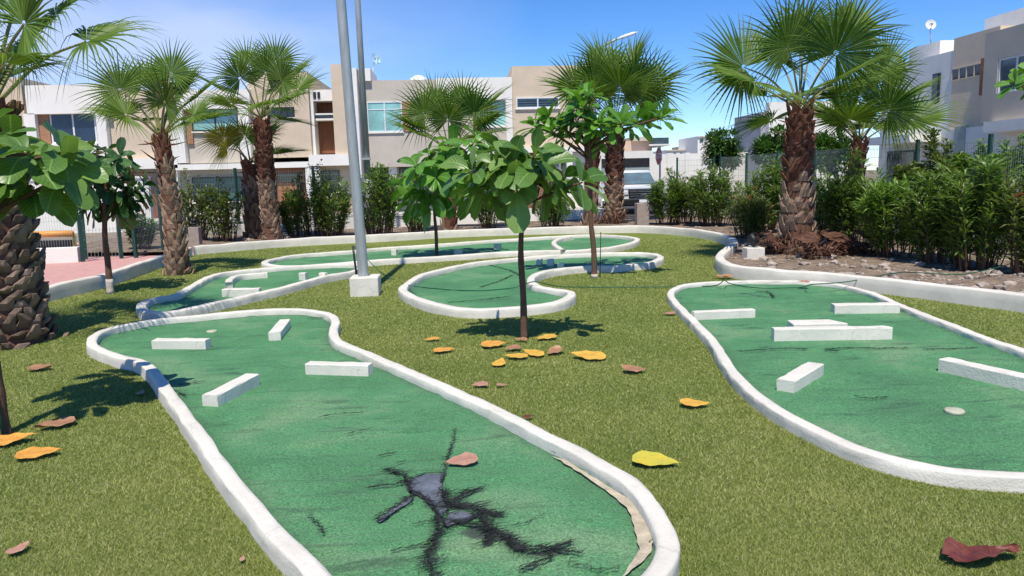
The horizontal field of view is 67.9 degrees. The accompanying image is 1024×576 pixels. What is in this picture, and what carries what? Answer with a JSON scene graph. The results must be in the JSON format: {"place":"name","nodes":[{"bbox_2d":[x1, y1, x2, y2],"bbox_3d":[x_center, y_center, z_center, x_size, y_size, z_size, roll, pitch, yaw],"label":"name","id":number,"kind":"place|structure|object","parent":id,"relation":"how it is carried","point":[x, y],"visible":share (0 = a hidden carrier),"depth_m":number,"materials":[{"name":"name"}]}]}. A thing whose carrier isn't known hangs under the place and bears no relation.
{"place":"outdoors","nodes":[
{"label":"outdoors","id":0,"kind":"place"},
{"bbox_2d":[29,176,153,232],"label":"garden wall","id":1,"kind":"structure","parent":0,"point":[110,224],"depth_m":27.93,"materials":[{"name":"paint"}]},
{"bbox_2d":[44,242,193,284],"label":"pink pavement","id":2,"kind":"structure","parent":0,"point":[54,273],"depth_m":15.71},
{"bbox_2d":[34,230,76,247],"bbox_3d":[-11.883,-1.196,19.638,1.224,0.592,0.426,-2,8,-4],"label":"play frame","id":3,"kind":"object","parent":2,"relation":"on","point":[61,242],"visible":0.38,"depth_m":19.64,"materials":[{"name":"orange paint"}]},
{"bbox_2d":[30,181,87,259],"bbox_3d":[-10.918,-1.681,16.766,2.648,2.330,0.070,-3,8,-12],"label":"fence","id":4,"kind":"object","parent":2,"relation":"on","point":[84,238],"visible":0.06,"depth_m":17.06,"materials":[{"name":"green metal"}]},
{"bbox_2d":[39,246,80,263],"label":"wall","id":5,"kind":"structure","parent":2,"relation":"on","point":[62,254],"depth_m":16.53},
{"bbox_2d":[77,214,123,261],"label":"gate panel","id":6,"kind":"structure","parent":2,"relation":"on","point":[119,242],"depth_m":16.77,"materials":[{"name":"green metal"}]},
{"bbox_2d":[128,170,164,257],"bbox_3d":[-8.513,-1.725,17.709,0.070,2.030,1.198,0,8,7],"label":"fence","id":7,"kind":"object","parent":2,"relation":"on","point":[134,241],"visible":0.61,"depth_m":17.87,"materials":[{"name":"green metal"}]},
{"bbox_2d":[188,219,202,245],"bbox_3d":[-8.155,-1.382,19.562,0.260,0.800,0.260,-2,8,-4],"label":"bollard","id":8,"kind":"object","parent":2,"relation":"on","point":[195,233],"visible":0.91,"depth_m":19.45,"materials":[{"name":"concrete"}]},
{"bbox_2d":[40,170,877,241],"bbox_3d":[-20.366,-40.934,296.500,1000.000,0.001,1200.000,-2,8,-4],"label":"ground","id":9,"kind":"structure","parent":0,"point":[99,236],"depth_m":26.25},
{"bbox_2d":[0,78,182,217],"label":"modern house","id":10,"kind":"structure","parent":9,"relation":"on","point":[58,114],"depth_m":34.88,"materials":[{"name":"paint"}]},
{"bbox_2d":[49,114,97,143],"bbox_3d":[-20.177,-7.339,35.007,2.127,1.431,0.110,-2,8,-4],"label":"window","id":11,"kind":"structure","parent":10,"relation":"in","point":[80,126],"depth_m":34.98,"materials":[{"name":"glass"}]},
{"bbox_2d":[171,72,352,217],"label":"modern house","id":12,"kind":"structure","parent":9,"relation":"on","point":[318,144],"depth_m":35.71,"materials":[{"name":"paint"}]},
{"bbox_2d":[191,109,237,132],"bbox_3d":[-13.817,-7.790,35.380,2.210,1.080,0.110,-2,8,-4],"label":"window","id":13,"kind":"structure","parent":12,"relation":"in","point":[205,123],"depth_m":35.38,"materials":[{"name":"teal glass"}]},
{"bbox_2d":[191,176,242,203],"bbox_3d":[-13.936,-4.652,36.026,2.434,1.224,0.110,-2,8,-4],"label":"window","id":14,"kind":"structure","parent":12,"relation":"in","point":[230,184],"depth_m":35.98,"materials":[{"name":"grey glass"}]},
{"bbox_2d":[178,163,605,239],"bbox_3d":[-3.389,-2.983,25.151,14.950,2.130,2.686,-6,9,-27],"label":"fence","id":15,"kind":"object","parent":9,"relation":"on","point":[574,215],"visible":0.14,"depth_m":25.26,"materials":[{"name":"green metal"}]},
{"bbox_2d":[330,64,512,211],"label":"modern house","id":16,"kind":"structure","parent":9,"relation":"on","point":[386,148],"depth_m":35.83,"materials":[{"name":"paint"}]},
{"bbox_2d":[367,101,403,133],"bbox_3d":[-6.004,-8.051,35.881,1.748,1.464,0.110,-2,8,-4],"label":"window","id":17,"kind":"structure","parent":16,"relation":"in","point":[376,114],"depth_m":35.86,"materials":[{"name":"glass"}]},
{"bbox_2d":[507,65,590,207],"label":"modern house","id":18,"kind":"structure","parent":9,"relation":"on","point":[529,89],"depth_m":36.12,"materials":[{"name":"paint"}]},
{"bbox_2d":[515,97,560,109],"bbox_3d":[1.222,-8.790,36.151,2.165,0.561,0.110,-2,8,-4],"label":"window","id":19,"kind":"structure","parent":18,"relation":"in","point":[537,106],"depth_m":36.12,"materials":[{"name":"glass"}]},
{"bbox_2d":[634,203,648,224],"bbox_3d":[3.925,-2.172,22.991,0.366,0.794,0.366,-2,8,-4],"label":"bollard","id":20,"kind":"object","parent":9,"relation":"on","point":[641,211],"visible":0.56,"depth_m":22.81,"materials":[{"name":"concrete"}]},
{"bbox_2d":[678,136,711,152],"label":"distant building","id":21,"kind":"structure","parent":9,"relation":"on","point":[691,145],"depth_m":92.17,"materials":[{"name":"paint"}]},
{"bbox_2d":[653,152,747,193],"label":"boundary wall","id":22,"kind":"structure","parent":9,"relation":"on","point":[669,160],"depth_m":52.45,"materials":[{"name":"paint"}]},
{"bbox_2d":[699,126,746,203],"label":"round tree","id":23,"kind":"object","parent":9,"relation":"on","point":[717,146],"visible":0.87,"depth_m":28.14,"materials":[{"name":"green plant"}]},
{"bbox_2d":[747,123,786,170],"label":"round tree","id":24,"kind":"object","parent":9,"relation":"on","point":[767,145],"visible":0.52,"depth_m":26.04,"materials":[{"name":"green plant"}]},
{"bbox_2d":[719,134,1023,243],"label":"fence","id":25,"kind":"object","parent":9,"relation":"on","point":[991,141],"visible":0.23,"depth_m":18.90,"materials":[{"name":"grey metal"}]},
{"bbox_2d":[0,233,1023,575],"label":"lawn","id":26,"kind":"structure","parent":0,"point":[506,381],"depth_m":4.90,"materials":[{"name":"plant"}]},
{"bbox_2d":[0,432,37,444],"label":"fallen leaf","id":27,"kind":"object","parent":26,"relation":"on","point":[7,439],"visible":1,"depth_m":4.84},
{"bbox_2d":[14,446,63,458],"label":"fallen leaf","id":28,"kind":"object","parent":26,"relation":"on","point":[32,452],"visible":1,"depth_m":4.57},
{"bbox_2d":[0,108,113,434],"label":"broadleaf tree","id":29,"kind":"object","parent":26,"relation":"on","point":[66,166],"visible":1,"depth_m":4.86,"materials":[{"name":"green plant"}]},
{"bbox_2d":[0,0,168,349],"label":"fan palm","id":30,"kind":"object","parent":26,"relation":"on","point":[25,322],"visible":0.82,"depth_m":7.76,"materials":[{"name":"green plant"}]},
{"bbox_2d":[78,137,159,293],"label":"broadleaf tree","id":31,"kind":"object","parent":26,"relation":"on","point":[122,205],"visible":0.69,"depth_m":11.43,"materials":[{"name":"green plant"}]},
{"bbox_2d":[46,247,192,301],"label":"lawn kerb","id":32,"kind":"structure","parent":26,"relation":"on","point":[64,289],"depth_m":12.09,"materials":[{"name":"concrete"}]},
{"bbox_2d":[68,36,237,275],"bbox_3d":[-6.375,-2.296,13.599,2.991,4.448,2.463,-2,8,-4],"label":"fan palm","id":33,"kind":"object","parent":26,"relation":"on","point":[156,75],"visible":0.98,"depth_m":13.46,"materials":[{"name":"green plant"}]},
{"bbox_2d":[136,263,357,320],"bbox_3d":[-4.229,-0.046,11.759,2.308,0.153,5.229,1,9,19],"label":"minigolf hole","id":34,"kind":"object","parent":26,"relation":"on","point":[203,295],"visible":0.91,"depth_m":11.43,"materials":[{"name":"green carpet"}]},
{"bbox_2d":[222,287,261,296],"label":"obstacle block","id":35,"kind":"structure","parent":34,"relation":"on","point":[231,292],"depth_m":10.67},
{"bbox_2d":[336,0,381,296],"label":"lamp post","id":36,"kind":"object","parent":26,"relation":"on","point":[364,283],"visible":0.84,"depth_m":10.52,"materials":[{"name":"metal"}]},
{"bbox_2d":[86,308,679,575],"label":"minigolf hole","id":37,"kind":"object","parent":26,"relation":"on","point":[323,475],"visible":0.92,"depth_m":4.15,"materials":[{"name":"green carpet"}]},
{"bbox_2d":[151,338,211,348],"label":"obstacle block","id":38,"kind":"structure","parent":37,"relation":"on","point":[180,343],"depth_m":7.34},
{"bbox_2d":[202,373,259,406],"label":"obstacle block","id":39,"kind":"structure","parent":37,"relation":"on","point":[230,390],"depth_m":5.61,"materials":[{"name":"concrete"}]},
{"bbox_2d":[268,319,290,340],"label":"obstacle block","id":40,"kind":"structure","parent":37,"relation":"on","point":[280,329],"depth_m":7.82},
{"bbox_2d":[305,361,372,375],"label":"obstacle block","id":41,"kind":"structure","parent":37,"relation":"on","point":[339,368],"depth_m":6.21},
{"bbox_2d":[443,452,477,464],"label":"fallen leaf","id":42,"kind":"object","parent":37,"relation":"on","point":[465,458],"visible":1,"depth_m":4.19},
{"bbox_2d":[387,124,495,255],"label":"broadleaf tree","id":43,"kind":"object","parent":26,"relation":"on","point":[425,171],"visible":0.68,"depth_m":14.99,"materials":[{"name":"green plant"}]},
{"bbox_2d":[261,234,639,268],"bbox_3d":[-0.891,-0.806,16.404,8.711,0.158,3.685,-5,9,-24],"label":"minigolf hole","id":44,"kind":"object","parent":26,"relation":"on","point":[554,245],"visible":0.91,"depth_m":16.36,"materials":[{"name":"green carpet"}]},
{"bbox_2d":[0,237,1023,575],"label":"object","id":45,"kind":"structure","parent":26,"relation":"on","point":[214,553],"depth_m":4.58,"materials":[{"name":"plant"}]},
{"bbox_2d":[31,416,75,427],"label":"fallen leaf","id":46,"kind":"object","parent":45,"relation":"on","point":[62,421],"visible":1,"depth_m":5.13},
{"bbox_2d":[942,536,1022,562],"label":"fallen leaf","id":47,"kind":"object","parent":45,"relation":"on","point":[954,549],"visible":1,"depth_m":3.12,"materials":[{"name":"plant"}]},
{"bbox_2d":[439,128,608,340],"bbox_3d":[0.121,-0.481,7.318,1.594,2.042,1.202,-2,8,-4],"label":"broadleaf tree","id":48,"kind":"object","parent":26,"relation":"on","point":[510,170],"visible":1,"depth_m":7.01,"materials":[{"name":"green plant"}]},
{"bbox_2d":[398,252,663,318],"bbox_3d":[0.241,-0.201,12.122,3.256,0.138,6.776,2,9,25],"label":"minigolf hole","id":49,"kind":"object","parent":26,"relation":"on","point":[492,274],"visible":0.92,"depth_m":11.25,"materials":[{"name":"green carpet"}]},
{"bbox_2d":[568,350,605,359],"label":"fallen leaf","id":50,"kind":"object","parent":26,"relation":"on","point":[589,355],"visible":1,"depth_m":6.67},
{"bbox_2d":[513,78,687,277],"bbox_3d":[1.319,-1.679,11.899,2.561,3.038,1.940,-2,8,-4],"label":"broadleaf tree","id":51,"kind":"object","parent":26,"relation":"on","point":[614,120],"visible":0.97,"depth_m":11.61,"materials":[{"name":"green plant"}]},
{"bbox_2d":[191,225,1023,312],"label":"planter kerb","id":52,"kind":"structure","parent":26,"relation":"on","point":[991,298],"depth_m":11.85,"materials":[{"name":"concrete"}]},
{"bbox_2d":[632,450,681,465],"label":"fallen leaf","id":53,"kind":"object","parent":26,"relation":"on","point":[648,458],"visible":1,"depth_m":4.20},
{"bbox_2d":[667,280,1023,493],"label":"minigolf hole","id":54,"kind":"object","parent":26,"relation":"on","point":[900,404],"visible":0.9,"depth_m":5.58,"materials":[{"name":"green carpet"}]},
{"bbox_2d":[691,308,754,319],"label":"obstacle block","id":55,"kind":"structure","parent":54,"relation":"on","point":[722,314],"depth_m":8.22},
{"bbox_2d":[777,362,823,392],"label":"obstacle block","id":56,"kind":"structure","parent":54,"relation":"on","point":[799,378],"depth_m":5.58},
{"bbox_2d":[787,319,847,326],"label":"obstacle block","id":57,"kind":"structure","parent":54,"relation":"on","point":[808,323],"depth_m":7.36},
{"bbox_2d":[771,325,892,340],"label":"obstacle block","id":58,"kind":"structure","parent":54,"relation":"on","point":[820,333],"depth_m":7.06,"materials":[{"name":"concrete"}]},
{"bbox_2d":[830,302,899,313],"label":"obstacle block","id":59,"kind":"structure","parent":54,"relation":"on","point":[864,308],"depth_m":8.33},
{"bbox_2d":[938,357,1023,390],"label":"obstacle block","id":60,"kind":"structure","parent":54,"relation":"on","point":[987,374],"depth_m":5.60,"materials":[{"name":"concrete"}]},
{"bbox_2d":[0,0,1023,169],"label":"sky","id":61,"kind":"structure","parent":0,"point":[483,38],"materials":[{"name":"blue"}]},
{"bbox_2d":[156,200,899,229],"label":"street","id":62,"kind":"structure","parent":0,"point":[631,210],"depth_m":33.51,"materials":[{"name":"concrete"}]},
{"bbox_2d":[599,170,664,211],"bbox_3d":[5.221,-4.297,33.579,2.460,1.810,5.170,-2,8,-4],"label":"parked vehicle","id":63,"kind":"object","parent":62,"relation":"on","point":[636,188],"visible":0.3,"depth_m":32.24,"materials":[{"name":"white metal"}]},
{"bbox_2d":[598,137,669,201],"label":"distant house","id":64,"kind":"structure","parent":62,"relation":"on","point":[638,155],"depth_m":46.04,"materials":[{"name":"paint"}]},
{"bbox_2d":[812,127,852,187],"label":"round tree","id":65,"kind":"object","parent":62,"relation":"on","point":[832,144],"visible":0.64,"depth_m":24.05,"materials":[{"name":"green plant"}]},
{"bbox_2d":[77,215,1023,291],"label":"soil bed","id":66,"kind":"object","parent":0,"point":[898,262],"visible":0.26,"depth_m":12.98,"materials":[{"name":"soil"}]},
{"bbox_2d":[122,212,159,248],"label":"climbing plant","id":67,"kind":"object","parent":66,"relation":"on","point":[128,230],"visible":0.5,"depth_m":18.54,"materials":[{"name":"green plant"}]},
{"bbox_2d":[177,168,214,240],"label":"climbing plant","id":68,"kind":"object","parent":66,"relation":"on","point":[191,209],"visible":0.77,"depth_m":20.39,"materials":[{"name":"green plant"}]},
{"bbox_2d":[198,176,246,241],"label":"climbing plant","id":69,"kind":"object","parent":66,"relation":"on","point":[224,227],"visible":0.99,"depth_m":20.45,"materials":[{"name":"green plant"}]},
{"bbox_2d":[186,116,307,238],"bbox_3d":[-6.974,-2.989,20.852,2.405,3.676,3.614,2,9,19],"label":"fan palm","id":70,"kind":"object","parent":66,"relation":"on","point":[251,209],"visible":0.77,"depth_m":21.01,"materials":[{"name":"green plant"}]},
{"bbox_2d":[196,32,328,240],"bbox_3d":[-6.516,-3.918,19.818,3.429,5.781,3.713,-6,10,-30],"label":"fan palm","id":71,"kind":"object","parent":66,"relation":"on","point":[281,73],"visible":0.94,"depth_m":19.88,"materials":[{"name":"green plant"}]},
{"bbox_2d":[278,186,316,237],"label":"oleander shrub","id":72,"kind":"object","parent":66,"relation":"on","point":[296,217],"visible":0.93,"depth_m":21.02,"materials":[{"name":"green plant"}]},
{"bbox_2d":[284,159,335,235],"bbox_3d":[-5.679,-2.552,21.594,1.502,2.200,1.455,-2,8,-4],"label":"climbing plant","id":73,"kind":"object","parent":66,"relation":"on","point":[302,188],"visible":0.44,"depth_m":21.44,"materials":[{"name":"green plant"}]},
{"bbox_2d":[305,170,351,236],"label":"oleander shrub","id":74,"kind":"object","parent":66,"relation":"on","point":[325,210],"visible":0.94,"depth_m":20.98,"materials":[{"name":"green plant"}]},
{"bbox_2d":[355,0,373,233],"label":"lamp post","id":75,"kind":"object","parent":66,"relation":"on","point":[366,158],"visible":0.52,"depth_m":21.37,"materials":[{"name":"metal"}]},
{"bbox_2d":[348,161,402,234],"bbox_3d":[-3.705,-2.451,20.997,1.714,2.078,1.882,-2,8,-4],"label":"oleander shrub","id":76,"kind":"object","parent":66,"relation":"on","point":[379,192],"visible":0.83,"depth_m":20.68,"materials":[{"name":"green plant"}]},
{"bbox_2d":[383,68,514,229],"bbox_3d":[-1.748,-3.944,21.958,4.010,4.978,3.137,-2,8,-4],"label":"fan palm","id":77,"kind":"object","parent":66,"relation":"on","point":[437,103],"visible":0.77,"depth_m":21.64,"materials":[{"name":"green plant"}]},
{"bbox_2d":[476,190,502,228],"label":"oleander shrub","id":78,"kind":"object","parent":66,"relation":"on","point":[489,218],"visible":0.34,"depth_m":22.48,"materials":[{"name":"green plant"}]},
{"bbox_2d":[529,197,571,226],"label":"oleander shrub","id":79,"kind":"object","parent":66,"relation":"on","point":[552,219],"visible":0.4,"depth_m":22.32,"materials":[{"name":"green plant"}]},
{"bbox_2d":[550,55,622,224],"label":"fan palm","id":80,"kind":"object","parent":66,"relation":"on","point":[595,162],"visible":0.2,"depth_m":23.90,"materials":[{"name":"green plant"}]},
{"bbox_2d":[202,224,1023,292],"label":"bed stones","id":81,"kind":"object","parent":66,"relation":"on","point":[886,266],"visible":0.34,"depth_m":11.52,"materials":[{"name":"stone"}]},
{"bbox_2d":[536,27,693,223],"bbox_3d":[3.297,-5.046,23.787,5.234,6.510,3.864,-2,8,-4],"label":"fan palm","id":82,"kind":"object","parent":66,"relation":"on","point":[642,82],"visible":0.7,"depth_m":23.21,"materials":[{"name":"green plant"}]},
{"bbox_2d":[644,166,684,224],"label":"oleander shrub","id":83,"kind":"object","parent":66,"relation":"on","point":[672,198],"visible":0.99,"depth_m":22.44,"materials":[{"name":"green plant"}]},
{"bbox_2d":[666,172,697,223],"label":"oleander shrub","id":84,"kind":"object","parent":66,"relation":"on","point":[684,215],"visible":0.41,"depth_m":22.75,"materials":[{"name":"green plant"}]},
{"bbox_2d":[681,163,746,226],"bbox_3d":[5.733,-2.621,21.511,1.926,1.812,1.767,-7,10,-34],"label":"oleander shrub","id":85,"kind":"object","parent":66,"relation":"on","point":[699,198],"visible":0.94,"depth_m":21.34,"materials":[{"name":"green plant"}]},
{"bbox_2d":[720,186,779,238],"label":"oleander shrub","id":86,"kind":"object","parent":66,"relation":"on","point":[751,213],"visible":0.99,"depth_m":17.25,"materials":[{"name":"green plant"}]},
{"bbox_2d":[742,233,764,258],"bbox_3d":[4.241,-0.703,13.347,0.315,0.546,0.252,-2,8,-4],"label":"garden spotlight","id":87,"kind":"object","parent":66,"relation":"on","point":[753,251],"visible":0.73,"depth_m":13.25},
{"bbox_2d":[738,154,783,232],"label":"oleander shrub","id":88,"kind":"object","parent":66,"relation":"on","point":[772,185],"visible":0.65,"depth_m":18.42,"materials":[{"name":"green plant"}]},
{"bbox_2d":[734,229,793,254],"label":"dry frond","id":89,"kind":"object","parent":66,"relation":"on","point":[779,244],"visible":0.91,"depth_m":13.98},
{"bbox_2d":[686,0,914,255],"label":"fan palm","id":90,"kind":"object","parent":66,"relation":"on","point":[801,32],"visible":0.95,"depth_m":13.41,"materials":[{"name":"green plant"}]},
{"bbox_2d":[783,230,850,259],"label":"dry frond","id":91,"kind":"object","parent":66,"relation":"on","point":[811,249],"visible":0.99,"depth_m":13.15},
{"bbox_2d":[812,168,833,237],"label":"oleander shrub","id":92,"kind":"object","parent":66,"relation":"on","point":[819,186],"visible":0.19,"depth_m":16.88,"materials":[{"name":"green plant"}]},
{"bbox_2d":[806,231,868,255],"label":"dry frond","id":93,"kind":"object","parent":66,"relation":"on","point":[831,237],"visible":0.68,"depth_m":13.69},
{"bbox_2d":[814,146,888,248],"bbox_3d":[6.549,-1.750,14.754,1.533,1.990,1.493,-2,8,-4],"label":"oleander shrub","id":94,"kind":"object","parent":66,"relation":"on","point":[838,207],"visible":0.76,"depth_m":14.58,"materials":[{"name":"green plant"}]},
{"bbox_2d":[831,229,895,255],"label":"dry frond","id":95,"kind":"object","parent":66,"relation":"on","point":[864,248],"visible":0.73,"depth_m":13.48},
{"bbox_2d":[785,23,974,231],"bbox_3d":[8.563,-3.679,18.053,4.165,5.087,3.484,-2,8,-4],"label":"fan palm","id":96,"kind":"object","parent":66,"relation":"on","point":[903,108],"visible":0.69,"depth_m":17.50,"materials":[{"name":"green plant"}]},
{"bbox_2d":[851,170,937,257],"bbox_3d":[6.621,-1.256,12.944,1.736,1.534,1.506,4,10,32],"label":"oleander shrub","id":97,"kind":"object","parent":66,"relation":"on","point":[876,212],"visible":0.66,"depth_m":12.88,"materials":[{"name":"green plant"}]},
{"bbox_2d":[891,127,975,191],"bbox_3d":[8.884,-2.201,16.078,1.675,2.387,1.592,-5,9,-24],"label":"climbing plant","id":98,"kind":"object","parent":66,"relation":"on","point":[934,154],"visible":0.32,"depth_m":15.87,"materials":[{"name":"green plant"}]},
{"bbox_2d":[887,157,990,264],"bbox_3d":[6.757,-1.210,11.986,1.438,1.708,1.405,-2,8,-4],"label":"oleander shrub","id":99,"kind":"object","parent":66,"relation":"on","point":[920,222],"visible":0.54,"depth_m":11.95,"materials":[{"name":"green plant"}]},
{"bbox_2d":[925,152,1023,271],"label":"oleander shrub","id":100,"kind":"object","parent":66,"relation":"on","point":[957,193],"visible":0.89,"depth_m":11.01,"materials":[{"name":"green plant"}]},
{"bbox_2d":[950,138,1000,226],"bbox_3d":[9.598,-2.059,15.919,1.108,2.117,1.224,4,10,31],"label":"climbing plant","id":101,"kind":"object","parent":66,"relation":"on","point":[960,162],"visible":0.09,"depth_m":15.75,"materials":[{"name":"green plant"}]},
{"bbox_2d":[977,134,1023,232],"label":"climbing plant","id":102,"kind":"object","parent":66,"relation":"on","point":[1012,152],"visible":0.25,"depth_m":15.10,"materials":[{"name":"green plant"}]},
{"bbox_2d":[988,165,1023,273],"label":"oleander shrub","id":103,"kind":"object","parent":66,"relation":"on","point":[1014,226],"visible":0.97,"depth_m":10.49,"materials":[{"name":"green plant"}]},
{"bbox_2d":[994,62,1023,100],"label":"broadleaf tree","id":104,"kind":"object","parent":66,"relation":"on","point":[1015,78],"visible":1,"depth_m":11.65,"materials":[{"name":"green plant"}]},
{"bbox_2d":[734,101,856,190],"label":"modern house","id":105,"kind":"structure","parent":0,"point":[773,106],"depth_m":50.34,"materials":[{"name":"paint"}]},
{"bbox_2d":[864,40,953,194],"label":"modern house","id":106,"kind":"structure","parent":0,"point":[938,58],"depth_m":29.55,"materials":[{"name":"paint"}]},
{"bbox_2d":[886,150,914,183],"bbox_3d":[15.893,-4.909,31.089,0.095,1.400,2.000,-2,8,-4],"label":"window","id":107,"kind":"structure","parent":106,"relation":"in","point":[890,155],"depth_m":31.26,"materials":[{"name":"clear glass"}]},
{"bbox_2d":[946,7,1023,191],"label":"modern house","id":108,"kind":"structure","parent":0,"point":[988,57],"depth_m":25.45,"materials":[{"name":"paint"}]},
{"bbox_2d":[953,126,966,165],"bbox_3d":[16.042,-4.895,27.247,0.090,1.764,0.574,-2,8,-4],"label":"meter door","id":109,"kind":"structure","parent":108,"relation":"in","point":[959,135],"depth_m":27.15,"materials":[{"name":"grey metal"}]},
{"bbox_2d":[951,63,980,81],"bbox_3d":[16.081,-7.627,26.848,0.080,0.444,1.670,-2,8,-4],"label":"window","id":110,"kind":"structure","parent":108,"relation":"in","point":[969,71],"depth_m":26.89,"materials":[{"name":"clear glass"}]},
{"bbox_2d":[997,54,1023,93],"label":"window","id":111,"kind":"structure","parent":108,"relation":"in","point":[1005,64],"depth_m":24.25,"materials":[{"name":"glass"}]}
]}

